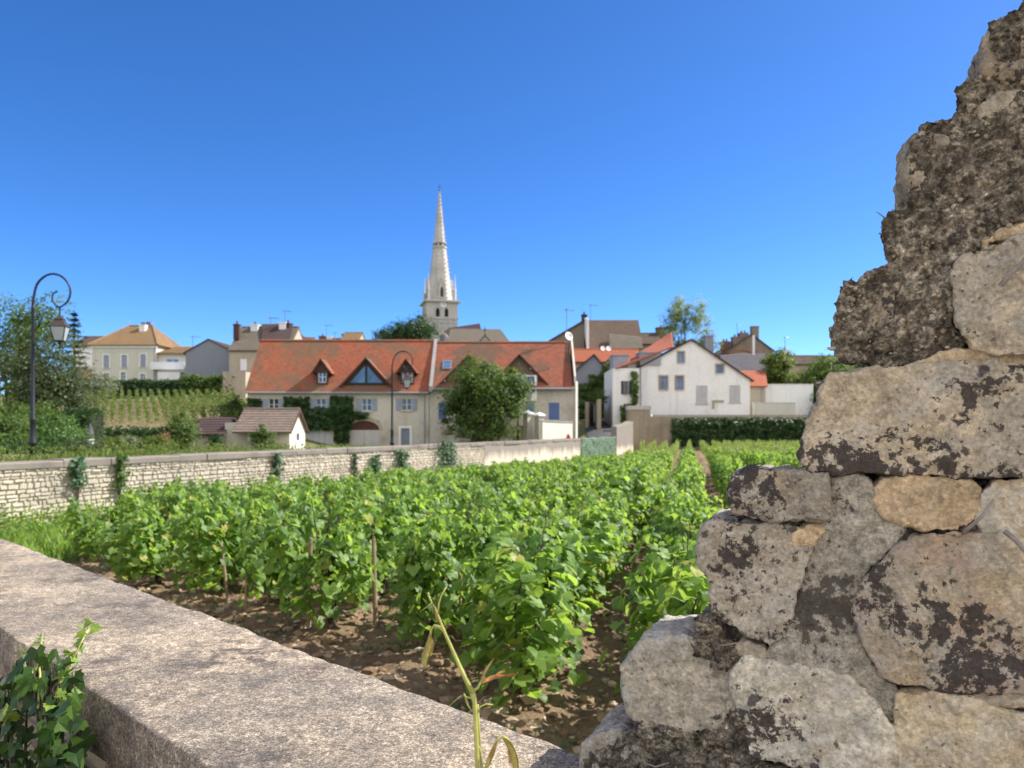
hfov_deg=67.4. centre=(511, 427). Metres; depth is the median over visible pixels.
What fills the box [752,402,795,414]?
yard wall
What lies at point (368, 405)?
window
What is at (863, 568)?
ruined wall
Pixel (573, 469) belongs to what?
grapevine
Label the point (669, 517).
grapevine
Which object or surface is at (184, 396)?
vine row
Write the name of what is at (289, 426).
hut
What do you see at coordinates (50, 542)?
corner grass
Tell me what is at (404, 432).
door
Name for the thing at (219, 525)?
grapevine
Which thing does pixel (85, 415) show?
hedge
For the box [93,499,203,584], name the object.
grapevine
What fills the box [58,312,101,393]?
conifer tree
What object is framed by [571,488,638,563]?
grapevine
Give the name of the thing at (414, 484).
grapevine
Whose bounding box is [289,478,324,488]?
grapevine
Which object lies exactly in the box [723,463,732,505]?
grapevine
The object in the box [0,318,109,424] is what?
broadleaf tree
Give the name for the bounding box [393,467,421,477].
grapevine
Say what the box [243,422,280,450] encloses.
shrub
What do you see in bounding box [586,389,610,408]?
shrub
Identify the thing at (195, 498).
grapevine
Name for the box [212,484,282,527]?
grapevine
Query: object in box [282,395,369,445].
climbing vine
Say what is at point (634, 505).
grapevine
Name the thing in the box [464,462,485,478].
grapevine
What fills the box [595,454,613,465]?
grapevine
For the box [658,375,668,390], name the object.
window
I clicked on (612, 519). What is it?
grapevine
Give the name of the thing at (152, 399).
vine row
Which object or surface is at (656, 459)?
grapevine
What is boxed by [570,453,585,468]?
grapevine
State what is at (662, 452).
grapevine
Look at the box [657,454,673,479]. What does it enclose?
grapevine
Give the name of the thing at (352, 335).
house
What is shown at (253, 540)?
grapevine
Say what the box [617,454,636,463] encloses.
grapevine
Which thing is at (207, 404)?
vine row
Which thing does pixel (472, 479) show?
grapevine
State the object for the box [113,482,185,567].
grapevine
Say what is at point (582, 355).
house
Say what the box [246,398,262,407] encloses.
climbing vine
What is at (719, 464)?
grapevine
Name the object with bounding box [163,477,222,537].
grapevine
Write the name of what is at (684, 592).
grapevine
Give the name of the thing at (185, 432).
shrub
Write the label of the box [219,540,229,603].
wooden stake
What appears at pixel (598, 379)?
ivy
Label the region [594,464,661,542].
grapevine
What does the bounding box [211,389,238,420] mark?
vine row
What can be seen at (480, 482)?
grapevine
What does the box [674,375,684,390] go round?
window
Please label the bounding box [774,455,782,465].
grapevine
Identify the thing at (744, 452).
grapevine
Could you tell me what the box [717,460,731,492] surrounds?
grapevine
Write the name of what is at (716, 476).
grapevine
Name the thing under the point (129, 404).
vine row
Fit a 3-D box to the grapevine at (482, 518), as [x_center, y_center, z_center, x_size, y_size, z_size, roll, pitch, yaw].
[-0.366,1.214,6.648,0.800,1.113,1.494,0,0,33]
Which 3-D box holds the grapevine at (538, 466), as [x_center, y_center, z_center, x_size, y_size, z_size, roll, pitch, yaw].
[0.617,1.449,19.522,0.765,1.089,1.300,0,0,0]
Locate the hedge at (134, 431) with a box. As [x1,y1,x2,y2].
[104,424,182,450]
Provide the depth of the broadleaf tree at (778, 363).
78.05 m
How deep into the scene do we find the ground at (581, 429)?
68.50 m
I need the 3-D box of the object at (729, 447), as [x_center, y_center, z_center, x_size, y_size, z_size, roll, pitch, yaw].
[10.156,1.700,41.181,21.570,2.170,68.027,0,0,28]
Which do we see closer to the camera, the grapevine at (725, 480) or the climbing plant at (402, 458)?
the grapevine at (725, 480)
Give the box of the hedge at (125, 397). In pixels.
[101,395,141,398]
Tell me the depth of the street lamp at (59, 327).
18.57 m
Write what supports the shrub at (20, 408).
on the ground at (581, 429)
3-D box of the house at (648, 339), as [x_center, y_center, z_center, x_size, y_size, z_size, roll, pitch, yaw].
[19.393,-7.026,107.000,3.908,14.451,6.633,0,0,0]
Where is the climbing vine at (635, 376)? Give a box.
[619,371,639,421]
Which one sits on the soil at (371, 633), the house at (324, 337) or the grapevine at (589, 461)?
the grapevine at (589, 461)
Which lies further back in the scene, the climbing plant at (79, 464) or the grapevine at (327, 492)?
the climbing plant at (79, 464)
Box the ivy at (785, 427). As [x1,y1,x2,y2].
[670,416,805,446]
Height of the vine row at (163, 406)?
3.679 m
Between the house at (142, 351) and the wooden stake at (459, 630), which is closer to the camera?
the wooden stake at (459, 630)
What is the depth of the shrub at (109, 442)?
29.71 m
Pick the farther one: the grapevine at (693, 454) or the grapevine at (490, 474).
the grapevine at (693, 454)
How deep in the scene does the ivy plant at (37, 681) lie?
1.95 m
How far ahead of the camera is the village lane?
67.38 m
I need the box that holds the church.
[419,184,508,340]
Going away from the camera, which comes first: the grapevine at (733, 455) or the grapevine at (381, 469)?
the grapevine at (381, 469)
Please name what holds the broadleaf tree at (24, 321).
on the ground at (581, 429)
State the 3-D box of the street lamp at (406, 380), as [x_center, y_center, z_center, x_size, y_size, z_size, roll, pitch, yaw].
[-5.376,-1.184,37.361,1.125,5.129,0.439,0,0,-9]
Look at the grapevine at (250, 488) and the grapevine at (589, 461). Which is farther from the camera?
the grapevine at (589, 461)
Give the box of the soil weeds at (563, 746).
[70,562,632,749]
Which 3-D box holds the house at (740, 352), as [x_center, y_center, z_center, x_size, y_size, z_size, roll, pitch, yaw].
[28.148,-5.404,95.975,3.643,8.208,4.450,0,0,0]
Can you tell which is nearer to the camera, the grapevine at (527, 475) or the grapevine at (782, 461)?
the grapevine at (527, 475)
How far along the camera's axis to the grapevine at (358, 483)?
13.50 m
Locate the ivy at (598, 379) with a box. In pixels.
[578,358,609,419]
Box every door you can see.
[350,417,382,445]
[398,426,411,444]
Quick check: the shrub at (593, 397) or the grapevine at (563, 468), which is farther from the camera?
the shrub at (593, 397)
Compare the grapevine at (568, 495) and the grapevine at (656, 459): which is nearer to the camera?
the grapevine at (568, 495)
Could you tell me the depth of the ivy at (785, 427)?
69.62 m
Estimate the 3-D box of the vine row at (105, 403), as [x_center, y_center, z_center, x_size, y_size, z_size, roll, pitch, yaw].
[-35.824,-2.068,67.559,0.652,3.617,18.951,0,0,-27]
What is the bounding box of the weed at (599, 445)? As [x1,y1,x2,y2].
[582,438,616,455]
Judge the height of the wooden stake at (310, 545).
0.862 m
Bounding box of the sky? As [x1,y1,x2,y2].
[0,0,1022,393]
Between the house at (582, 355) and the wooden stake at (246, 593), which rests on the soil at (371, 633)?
the wooden stake at (246, 593)
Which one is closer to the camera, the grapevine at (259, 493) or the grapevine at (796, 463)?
the grapevine at (259, 493)
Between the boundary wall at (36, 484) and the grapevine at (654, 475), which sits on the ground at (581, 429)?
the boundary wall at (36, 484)
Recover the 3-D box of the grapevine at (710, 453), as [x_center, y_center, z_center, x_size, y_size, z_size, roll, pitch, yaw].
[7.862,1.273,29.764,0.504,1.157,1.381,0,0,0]
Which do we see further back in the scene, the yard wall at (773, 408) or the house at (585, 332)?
the house at (585, 332)
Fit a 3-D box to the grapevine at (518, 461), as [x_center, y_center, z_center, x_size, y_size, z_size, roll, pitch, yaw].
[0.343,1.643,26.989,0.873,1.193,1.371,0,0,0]
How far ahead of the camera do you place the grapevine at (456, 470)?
18.92 m
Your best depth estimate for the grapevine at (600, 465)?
17.28 m
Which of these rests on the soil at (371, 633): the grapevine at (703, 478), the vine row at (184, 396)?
the grapevine at (703, 478)
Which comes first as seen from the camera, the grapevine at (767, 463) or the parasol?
the grapevine at (767, 463)
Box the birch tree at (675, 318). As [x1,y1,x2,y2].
[653,293,723,354]
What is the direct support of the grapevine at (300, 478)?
on the soil at (371, 633)
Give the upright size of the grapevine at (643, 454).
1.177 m
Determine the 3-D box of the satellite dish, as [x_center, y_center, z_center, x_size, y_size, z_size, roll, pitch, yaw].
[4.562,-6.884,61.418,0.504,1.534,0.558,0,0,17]
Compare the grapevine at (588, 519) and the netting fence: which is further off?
the netting fence
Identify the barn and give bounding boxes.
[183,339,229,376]
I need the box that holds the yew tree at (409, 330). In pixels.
[370,313,444,340]
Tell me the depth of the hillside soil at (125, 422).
64.71 m
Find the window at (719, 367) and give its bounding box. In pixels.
[715,363,724,373]
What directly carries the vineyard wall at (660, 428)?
on the ground at (581, 429)
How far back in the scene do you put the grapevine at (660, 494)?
8.84 m
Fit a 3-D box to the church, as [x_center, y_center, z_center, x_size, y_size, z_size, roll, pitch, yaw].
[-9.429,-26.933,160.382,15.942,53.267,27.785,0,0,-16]
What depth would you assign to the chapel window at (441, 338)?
152.97 m
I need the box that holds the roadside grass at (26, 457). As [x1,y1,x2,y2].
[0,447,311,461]
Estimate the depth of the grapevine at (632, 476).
13.02 m
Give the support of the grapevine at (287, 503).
on the soil at (371, 633)
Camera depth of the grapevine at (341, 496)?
11.15 m
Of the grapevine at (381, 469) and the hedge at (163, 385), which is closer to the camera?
the grapevine at (381, 469)
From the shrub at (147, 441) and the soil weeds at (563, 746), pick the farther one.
the shrub at (147, 441)
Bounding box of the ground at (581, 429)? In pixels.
[0,394,587,461]
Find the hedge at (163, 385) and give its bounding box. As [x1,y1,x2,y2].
[111,378,181,395]
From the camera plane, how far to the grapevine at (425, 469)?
22.14 m
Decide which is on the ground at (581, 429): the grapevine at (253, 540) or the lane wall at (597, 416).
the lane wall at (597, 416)
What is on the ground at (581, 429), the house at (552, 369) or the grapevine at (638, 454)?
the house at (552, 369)
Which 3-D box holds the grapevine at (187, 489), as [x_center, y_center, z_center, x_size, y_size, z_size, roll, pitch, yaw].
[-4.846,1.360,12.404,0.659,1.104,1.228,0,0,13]
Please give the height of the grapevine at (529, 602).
1.138 m
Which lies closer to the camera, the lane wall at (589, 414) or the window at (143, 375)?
the lane wall at (589, 414)
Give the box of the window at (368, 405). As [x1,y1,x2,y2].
[356,398,376,411]
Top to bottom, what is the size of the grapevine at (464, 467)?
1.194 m
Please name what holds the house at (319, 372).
on the ground at (581, 429)
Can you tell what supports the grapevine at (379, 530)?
on the soil at (371, 633)
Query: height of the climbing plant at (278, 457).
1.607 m
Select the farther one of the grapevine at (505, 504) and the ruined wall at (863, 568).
the grapevine at (505, 504)
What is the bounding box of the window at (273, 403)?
[263,398,283,407]
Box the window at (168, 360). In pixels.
[167,359,177,361]
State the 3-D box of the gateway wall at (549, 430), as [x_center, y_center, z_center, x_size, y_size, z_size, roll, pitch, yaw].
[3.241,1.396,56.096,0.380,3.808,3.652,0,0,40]
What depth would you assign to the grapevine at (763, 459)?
18.88 m
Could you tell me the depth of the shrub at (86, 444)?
28.60 m
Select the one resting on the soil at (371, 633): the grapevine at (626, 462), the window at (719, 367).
the grapevine at (626, 462)
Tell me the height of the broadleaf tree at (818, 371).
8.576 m
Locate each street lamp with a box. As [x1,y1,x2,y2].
[28,273,70,458]
[390,351,412,445]
[516,372,532,440]
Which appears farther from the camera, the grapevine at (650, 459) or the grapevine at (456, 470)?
the grapevine at (650, 459)
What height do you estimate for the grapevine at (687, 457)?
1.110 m
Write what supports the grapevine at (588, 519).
on the soil at (371, 633)
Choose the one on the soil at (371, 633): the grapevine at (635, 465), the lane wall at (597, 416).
the grapevine at (635, 465)
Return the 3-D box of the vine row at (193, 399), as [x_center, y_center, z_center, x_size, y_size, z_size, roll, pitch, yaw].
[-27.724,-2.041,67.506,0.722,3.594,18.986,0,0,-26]
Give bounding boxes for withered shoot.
[420,587,518,767]
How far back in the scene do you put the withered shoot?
0.86 m
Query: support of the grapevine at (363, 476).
on the soil at (371, 633)
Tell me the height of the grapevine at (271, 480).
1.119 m
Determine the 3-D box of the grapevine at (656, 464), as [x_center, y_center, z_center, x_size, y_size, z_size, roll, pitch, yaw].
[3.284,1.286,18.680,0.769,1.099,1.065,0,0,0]
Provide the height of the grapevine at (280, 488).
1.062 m
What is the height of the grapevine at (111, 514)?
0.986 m
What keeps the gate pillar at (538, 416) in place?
on the ground at (581, 429)
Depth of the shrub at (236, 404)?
61.55 m
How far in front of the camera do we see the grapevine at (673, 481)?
9.86 m
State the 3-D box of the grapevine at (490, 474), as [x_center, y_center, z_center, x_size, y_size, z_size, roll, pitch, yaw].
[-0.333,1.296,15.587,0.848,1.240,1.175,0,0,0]
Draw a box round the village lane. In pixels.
[580,420,610,452]
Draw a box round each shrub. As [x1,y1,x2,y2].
[0,393,55,444]
[0,409,44,446]
[20,406,85,445]
[27,422,94,446]
[48,431,106,453]
[83,372,122,398]
[94,434,133,453]
[115,431,141,451]
[131,432,176,451]
[155,431,172,445]
[157,408,210,449]
[203,433,226,448]
[212,392,246,419]
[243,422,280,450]
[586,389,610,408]
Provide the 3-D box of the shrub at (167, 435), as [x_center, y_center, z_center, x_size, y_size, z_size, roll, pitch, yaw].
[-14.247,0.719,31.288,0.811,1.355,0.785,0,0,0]
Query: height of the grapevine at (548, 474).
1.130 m
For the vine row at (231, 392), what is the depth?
71.87 m
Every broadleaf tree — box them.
[0,285,83,418]
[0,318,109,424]
[431,351,542,442]
[758,346,822,396]
[792,349,854,400]
[805,390,815,413]
[843,363,864,369]
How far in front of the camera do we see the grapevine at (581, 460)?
26.51 m
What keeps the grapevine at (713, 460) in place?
on the soil at (371, 633)
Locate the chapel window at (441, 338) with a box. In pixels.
[439,334,444,340]
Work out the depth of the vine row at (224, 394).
72.14 m
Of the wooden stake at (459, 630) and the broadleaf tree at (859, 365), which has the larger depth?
the broadleaf tree at (859, 365)
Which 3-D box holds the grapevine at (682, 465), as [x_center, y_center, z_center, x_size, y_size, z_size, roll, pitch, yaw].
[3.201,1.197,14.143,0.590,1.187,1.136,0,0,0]
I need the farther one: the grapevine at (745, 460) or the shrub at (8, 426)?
the shrub at (8, 426)
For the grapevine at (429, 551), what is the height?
1.079 m
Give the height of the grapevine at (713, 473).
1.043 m
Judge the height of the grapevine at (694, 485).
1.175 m
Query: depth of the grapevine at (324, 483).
14.53 m
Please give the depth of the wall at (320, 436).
60.08 m
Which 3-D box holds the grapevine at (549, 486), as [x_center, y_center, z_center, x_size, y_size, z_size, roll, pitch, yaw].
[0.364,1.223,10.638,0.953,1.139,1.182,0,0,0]
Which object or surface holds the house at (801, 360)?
on the ground at (581, 429)
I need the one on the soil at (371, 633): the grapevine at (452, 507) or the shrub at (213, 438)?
the grapevine at (452, 507)
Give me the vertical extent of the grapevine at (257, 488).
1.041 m
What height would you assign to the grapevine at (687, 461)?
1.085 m
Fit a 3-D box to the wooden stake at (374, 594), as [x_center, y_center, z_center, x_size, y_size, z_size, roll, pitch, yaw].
[-1.172,1.358,6.552,0.040,0.862,0.040,-2,-2,0]
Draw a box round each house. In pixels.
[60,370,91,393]
[70,336,102,369]
[87,320,192,384]
[223,320,302,397]
[244,339,433,445]
[318,334,340,338]
[341,332,364,338]
[429,339,577,443]
[549,312,643,351]
[570,348,638,368]
[573,354,603,420]
[604,332,753,425]
[641,325,664,348]
[714,326,773,368]
[719,335,765,370]
[719,350,756,355]
[780,347,866,376]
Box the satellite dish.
[565,332,572,339]
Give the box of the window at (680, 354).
[677,351,684,363]
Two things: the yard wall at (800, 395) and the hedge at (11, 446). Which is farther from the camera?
the yard wall at (800, 395)
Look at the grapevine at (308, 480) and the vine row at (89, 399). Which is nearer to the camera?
the grapevine at (308, 480)
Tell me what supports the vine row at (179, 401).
on the hillside soil at (125, 422)
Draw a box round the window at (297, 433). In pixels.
[296,432,299,440]
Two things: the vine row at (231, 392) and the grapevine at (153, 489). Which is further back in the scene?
the vine row at (231, 392)
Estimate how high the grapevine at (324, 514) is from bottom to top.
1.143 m
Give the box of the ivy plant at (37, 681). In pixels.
[0,618,102,767]
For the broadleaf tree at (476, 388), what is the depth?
54.02 m
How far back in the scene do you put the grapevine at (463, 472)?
16.42 m
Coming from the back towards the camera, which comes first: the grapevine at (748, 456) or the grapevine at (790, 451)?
the grapevine at (790, 451)
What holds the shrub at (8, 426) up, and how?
on the ground at (581, 429)
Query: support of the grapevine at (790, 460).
on the soil at (371, 633)
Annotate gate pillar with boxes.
[521,411,534,439]
[533,412,545,439]
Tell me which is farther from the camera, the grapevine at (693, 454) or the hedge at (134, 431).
the hedge at (134, 431)
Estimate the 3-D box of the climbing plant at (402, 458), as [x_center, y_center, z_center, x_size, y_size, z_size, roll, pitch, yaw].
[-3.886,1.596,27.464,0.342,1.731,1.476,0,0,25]
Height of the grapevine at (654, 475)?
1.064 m
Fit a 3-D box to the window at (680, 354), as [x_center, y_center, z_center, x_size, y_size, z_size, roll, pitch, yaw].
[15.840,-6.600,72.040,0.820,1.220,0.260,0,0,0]
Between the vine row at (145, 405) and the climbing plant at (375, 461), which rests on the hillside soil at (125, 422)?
the vine row at (145, 405)
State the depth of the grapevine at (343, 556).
6.25 m
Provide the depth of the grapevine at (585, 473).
14.14 m
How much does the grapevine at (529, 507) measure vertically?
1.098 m
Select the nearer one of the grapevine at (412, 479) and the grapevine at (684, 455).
the grapevine at (412, 479)
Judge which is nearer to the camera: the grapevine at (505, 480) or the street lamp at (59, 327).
the grapevine at (505, 480)
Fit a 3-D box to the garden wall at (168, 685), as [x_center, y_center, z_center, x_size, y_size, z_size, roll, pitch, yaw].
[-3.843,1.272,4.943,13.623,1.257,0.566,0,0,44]
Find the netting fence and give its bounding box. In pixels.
[580,435,615,457]
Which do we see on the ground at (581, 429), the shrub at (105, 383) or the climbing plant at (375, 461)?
the shrub at (105, 383)
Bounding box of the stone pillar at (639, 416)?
[625,406,650,450]
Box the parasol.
[86,424,93,443]
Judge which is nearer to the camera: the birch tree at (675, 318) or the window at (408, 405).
the window at (408, 405)
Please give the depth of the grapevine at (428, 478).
14.18 m
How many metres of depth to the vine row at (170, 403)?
68.04 m
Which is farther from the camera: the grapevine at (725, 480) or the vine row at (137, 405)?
the vine row at (137, 405)
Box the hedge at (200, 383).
[178,373,234,396]
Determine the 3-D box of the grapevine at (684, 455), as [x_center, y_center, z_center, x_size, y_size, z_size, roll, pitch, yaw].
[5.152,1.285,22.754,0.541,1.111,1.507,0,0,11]
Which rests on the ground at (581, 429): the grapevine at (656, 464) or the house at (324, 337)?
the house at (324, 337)
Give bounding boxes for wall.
[0,438,580,530]
[0,539,578,767]
[307,429,330,443]
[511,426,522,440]
[539,420,572,438]
[579,0,1023,767]
[585,402,593,427]
[594,399,600,429]
[611,421,632,456]
[650,415,806,449]
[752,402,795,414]
[765,384,813,414]
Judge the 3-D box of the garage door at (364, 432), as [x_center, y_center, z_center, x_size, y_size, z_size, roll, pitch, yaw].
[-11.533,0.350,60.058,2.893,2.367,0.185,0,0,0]
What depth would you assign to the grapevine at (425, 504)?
8.32 m
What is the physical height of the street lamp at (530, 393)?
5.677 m
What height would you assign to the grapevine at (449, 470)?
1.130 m
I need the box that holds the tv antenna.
[565,308,573,340]
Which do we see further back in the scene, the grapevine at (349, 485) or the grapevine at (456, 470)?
the grapevine at (456, 470)
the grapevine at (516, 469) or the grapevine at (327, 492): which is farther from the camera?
the grapevine at (516, 469)
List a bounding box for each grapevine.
[61,494,133,561]
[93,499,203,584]
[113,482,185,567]
[116,482,165,507]
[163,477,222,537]
[165,500,254,591]
[176,485,248,571]
[184,478,226,499]
[210,481,250,506]
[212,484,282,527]
[213,478,254,497]
[235,487,302,562]
[236,492,325,606]
[249,480,293,499]
[250,475,286,489]
[255,498,380,629]
[266,480,306,508]
[267,472,312,488]
[273,482,342,534]
[286,473,324,496]
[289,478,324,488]
[289,487,365,586]
[304,478,354,511]
[317,477,352,502]
[318,467,379,487]
[327,485,371,510]
[340,470,399,501]
[340,478,369,491]
[352,476,411,523]
[353,486,419,596]
[355,476,393,494]
[365,468,388,478]
[376,466,409,482]
[378,488,451,551]
[382,506,486,644]
[383,471,418,490]
[387,498,516,623]
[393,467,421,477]
[398,481,427,496]
[411,470,436,484]
[411,472,460,503]
[414,466,429,473]
[417,480,470,552]
[426,468,458,481]
[432,466,458,474]
[434,525,605,709]
[438,467,468,478]
[444,469,477,487]
[449,474,472,499]
[454,483,497,518]
[456,484,532,560]
[458,462,475,470]
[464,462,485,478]
[464,486,539,536]
[467,475,522,502]
[474,473,503,489]
[477,461,515,490]
[484,471,531,504]
[484,496,634,613]
[491,510,626,627]
[505,464,528,479]
[505,478,570,525]
[510,457,530,465]
[514,488,561,535]
[515,468,550,499]
[519,478,536,500]
[522,460,539,467]
[525,465,557,488]
[534,463,547,472]
[536,462,565,481]
[540,464,570,480]
[545,479,589,510]
[552,456,571,465]
[552,475,583,492]
[560,499,637,579]
[561,461,580,480]
[564,465,601,487]
[568,458,596,464]
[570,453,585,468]
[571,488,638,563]
[572,455,584,464]
[572,463,586,469]
[572,476,598,494]
[588,458,612,481]
[589,464,616,482]
[590,484,649,547]
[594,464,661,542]
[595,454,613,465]
[598,473,655,524]
[599,534,709,692]
[603,452,617,463]
[608,470,654,519]
[609,458,632,469]
[610,458,632,467]
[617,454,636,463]
[625,461,655,487]
[627,450,643,460]
[628,468,658,509]
[630,512,713,594]
[635,533,695,624]
[636,449,647,457]
[636,460,657,493]
[637,458,661,489]
[641,492,723,590]
[645,458,661,489]
[647,456,664,484]
[647,481,722,538]
[648,450,669,483]
[648,492,713,538]
[655,457,667,483]
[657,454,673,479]
[658,449,671,473]
[664,476,706,505]
[672,460,697,478]
[672,461,697,475]
[672,465,707,505]
[677,453,690,464]
[677,453,691,466]
[682,464,705,492]
[683,459,698,475]
[685,449,698,467]
[692,463,703,481]
[707,446,719,469]
[710,453,718,478]
[711,446,724,466]
[711,457,719,487]
[714,455,731,488]
[715,454,731,491]
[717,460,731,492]
[717,460,732,499]
[721,469,732,508]
[723,456,746,508]
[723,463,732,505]
[731,449,736,462]
[741,449,747,465]
[743,450,748,463]
[744,449,760,465]
[750,452,764,464]
[755,451,774,464]
[756,451,775,464]
[765,458,781,465]
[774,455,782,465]
[781,453,793,464]
[785,454,794,465]
[786,446,797,456]
[791,454,800,466]
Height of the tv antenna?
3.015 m
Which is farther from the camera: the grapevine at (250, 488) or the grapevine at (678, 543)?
the grapevine at (250, 488)
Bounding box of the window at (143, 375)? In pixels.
[139,373,145,379]
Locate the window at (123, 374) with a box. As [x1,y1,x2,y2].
[120,371,126,379]
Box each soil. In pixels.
[55,450,727,753]
[90,399,240,429]
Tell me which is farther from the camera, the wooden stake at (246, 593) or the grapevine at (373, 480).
the grapevine at (373, 480)
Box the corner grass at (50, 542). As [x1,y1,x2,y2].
[0,519,121,561]
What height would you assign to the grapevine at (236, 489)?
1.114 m
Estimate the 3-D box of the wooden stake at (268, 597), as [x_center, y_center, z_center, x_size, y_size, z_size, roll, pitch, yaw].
[-2.356,1.460,7.466,0.036,0.702,0.037,2,-1,0]
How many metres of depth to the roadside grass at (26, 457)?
18.71 m
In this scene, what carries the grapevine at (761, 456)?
on the soil at (371, 633)
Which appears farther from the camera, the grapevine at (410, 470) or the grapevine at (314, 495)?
the grapevine at (410, 470)
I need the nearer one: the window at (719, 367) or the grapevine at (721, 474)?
the grapevine at (721, 474)
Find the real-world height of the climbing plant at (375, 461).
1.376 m
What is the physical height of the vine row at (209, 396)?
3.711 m
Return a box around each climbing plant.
[69,455,87,508]
[110,453,137,498]
[270,452,285,484]
[351,453,359,477]
[366,454,382,475]
[391,448,410,471]
[433,440,462,468]
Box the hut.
[194,408,308,451]
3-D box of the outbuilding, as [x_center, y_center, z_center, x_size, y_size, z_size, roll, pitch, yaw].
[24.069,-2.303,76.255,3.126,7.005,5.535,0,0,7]
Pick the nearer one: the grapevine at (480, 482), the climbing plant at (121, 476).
the grapevine at (480, 482)
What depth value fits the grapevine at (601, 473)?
15.99 m
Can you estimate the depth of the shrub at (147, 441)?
30.86 m
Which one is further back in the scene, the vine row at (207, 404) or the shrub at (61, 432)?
the vine row at (207, 404)
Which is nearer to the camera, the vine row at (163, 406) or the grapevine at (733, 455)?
the grapevine at (733, 455)
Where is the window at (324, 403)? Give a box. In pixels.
[310,398,329,410]
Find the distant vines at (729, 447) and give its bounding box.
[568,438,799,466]
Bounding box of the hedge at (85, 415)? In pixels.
[59,405,112,443]
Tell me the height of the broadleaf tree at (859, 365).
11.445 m
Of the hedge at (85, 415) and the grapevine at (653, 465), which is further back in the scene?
the hedge at (85, 415)
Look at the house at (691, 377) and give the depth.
72.00 m
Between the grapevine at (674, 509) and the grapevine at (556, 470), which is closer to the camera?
the grapevine at (674, 509)
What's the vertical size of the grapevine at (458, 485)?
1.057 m
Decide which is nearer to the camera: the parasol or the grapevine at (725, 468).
the grapevine at (725, 468)
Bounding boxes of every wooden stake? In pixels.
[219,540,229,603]
[245,573,246,612]
[267,575,270,601]
[307,539,312,628]
[371,536,377,625]
[456,568,461,636]
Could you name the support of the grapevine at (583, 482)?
on the soil at (371, 633)
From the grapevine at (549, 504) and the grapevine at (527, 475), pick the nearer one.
the grapevine at (549, 504)
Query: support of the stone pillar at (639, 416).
on the soil at (371, 633)
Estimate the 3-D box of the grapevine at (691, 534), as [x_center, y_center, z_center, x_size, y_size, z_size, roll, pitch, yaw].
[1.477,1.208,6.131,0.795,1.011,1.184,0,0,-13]
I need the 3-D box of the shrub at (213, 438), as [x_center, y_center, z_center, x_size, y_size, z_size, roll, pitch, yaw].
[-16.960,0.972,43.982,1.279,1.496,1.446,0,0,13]
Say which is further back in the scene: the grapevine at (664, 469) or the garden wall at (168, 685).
the grapevine at (664, 469)
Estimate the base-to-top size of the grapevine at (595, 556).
1.060 m
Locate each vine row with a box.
[85,389,94,407]
[92,389,101,414]
[100,388,109,416]
[108,388,116,423]
[117,389,124,424]
[125,389,132,421]
[134,389,142,424]
[141,389,149,424]
[148,389,160,422]
[156,389,169,424]
[164,389,178,418]
[173,389,189,424]
[180,388,198,422]
[188,389,209,417]
[194,389,218,416]
[204,388,229,416]
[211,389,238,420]
[220,389,243,411]
[227,389,246,407]
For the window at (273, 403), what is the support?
in the house at (319, 372)
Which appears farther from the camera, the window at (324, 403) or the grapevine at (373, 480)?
the window at (324, 403)
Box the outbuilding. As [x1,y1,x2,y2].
[741,371,767,414]
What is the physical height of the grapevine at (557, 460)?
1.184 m
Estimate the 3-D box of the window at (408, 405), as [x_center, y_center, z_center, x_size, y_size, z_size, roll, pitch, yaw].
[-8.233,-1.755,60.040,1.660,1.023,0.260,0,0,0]
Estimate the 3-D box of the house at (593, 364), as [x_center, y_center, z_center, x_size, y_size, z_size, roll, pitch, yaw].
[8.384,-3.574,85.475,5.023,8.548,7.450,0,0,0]
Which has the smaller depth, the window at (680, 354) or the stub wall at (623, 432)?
the stub wall at (623, 432)
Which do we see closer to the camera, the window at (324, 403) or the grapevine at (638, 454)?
the grapevine at (638, 454)
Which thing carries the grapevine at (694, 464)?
on the soil at (371, 633)
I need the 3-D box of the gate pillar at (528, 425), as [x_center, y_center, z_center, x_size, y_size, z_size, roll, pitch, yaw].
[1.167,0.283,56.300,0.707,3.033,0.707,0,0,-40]
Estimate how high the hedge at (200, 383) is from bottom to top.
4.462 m
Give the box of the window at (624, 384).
[621,381,630,394]
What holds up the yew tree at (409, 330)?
on the ground at (581, 429)
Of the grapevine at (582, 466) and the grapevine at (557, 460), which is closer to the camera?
the grapevine at (582, 466)
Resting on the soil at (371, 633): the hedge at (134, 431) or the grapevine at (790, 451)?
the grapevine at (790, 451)
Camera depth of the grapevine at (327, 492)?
12.46 m
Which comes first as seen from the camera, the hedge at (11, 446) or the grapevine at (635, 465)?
the grapevine at (635, 465)
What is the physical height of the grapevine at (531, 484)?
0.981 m
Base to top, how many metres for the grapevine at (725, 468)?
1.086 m
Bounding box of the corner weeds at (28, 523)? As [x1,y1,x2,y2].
[0,486,312,533]
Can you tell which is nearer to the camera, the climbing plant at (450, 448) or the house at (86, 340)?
the climbing plant at (450, 448)
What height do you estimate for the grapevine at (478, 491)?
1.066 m
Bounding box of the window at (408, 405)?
[396,398,416,411]
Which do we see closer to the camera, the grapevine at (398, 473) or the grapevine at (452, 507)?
the grapevine at (452, 507)
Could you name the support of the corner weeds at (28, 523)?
on the soil at (371, 633)
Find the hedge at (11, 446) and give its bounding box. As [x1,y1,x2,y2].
[0,439,68,453]

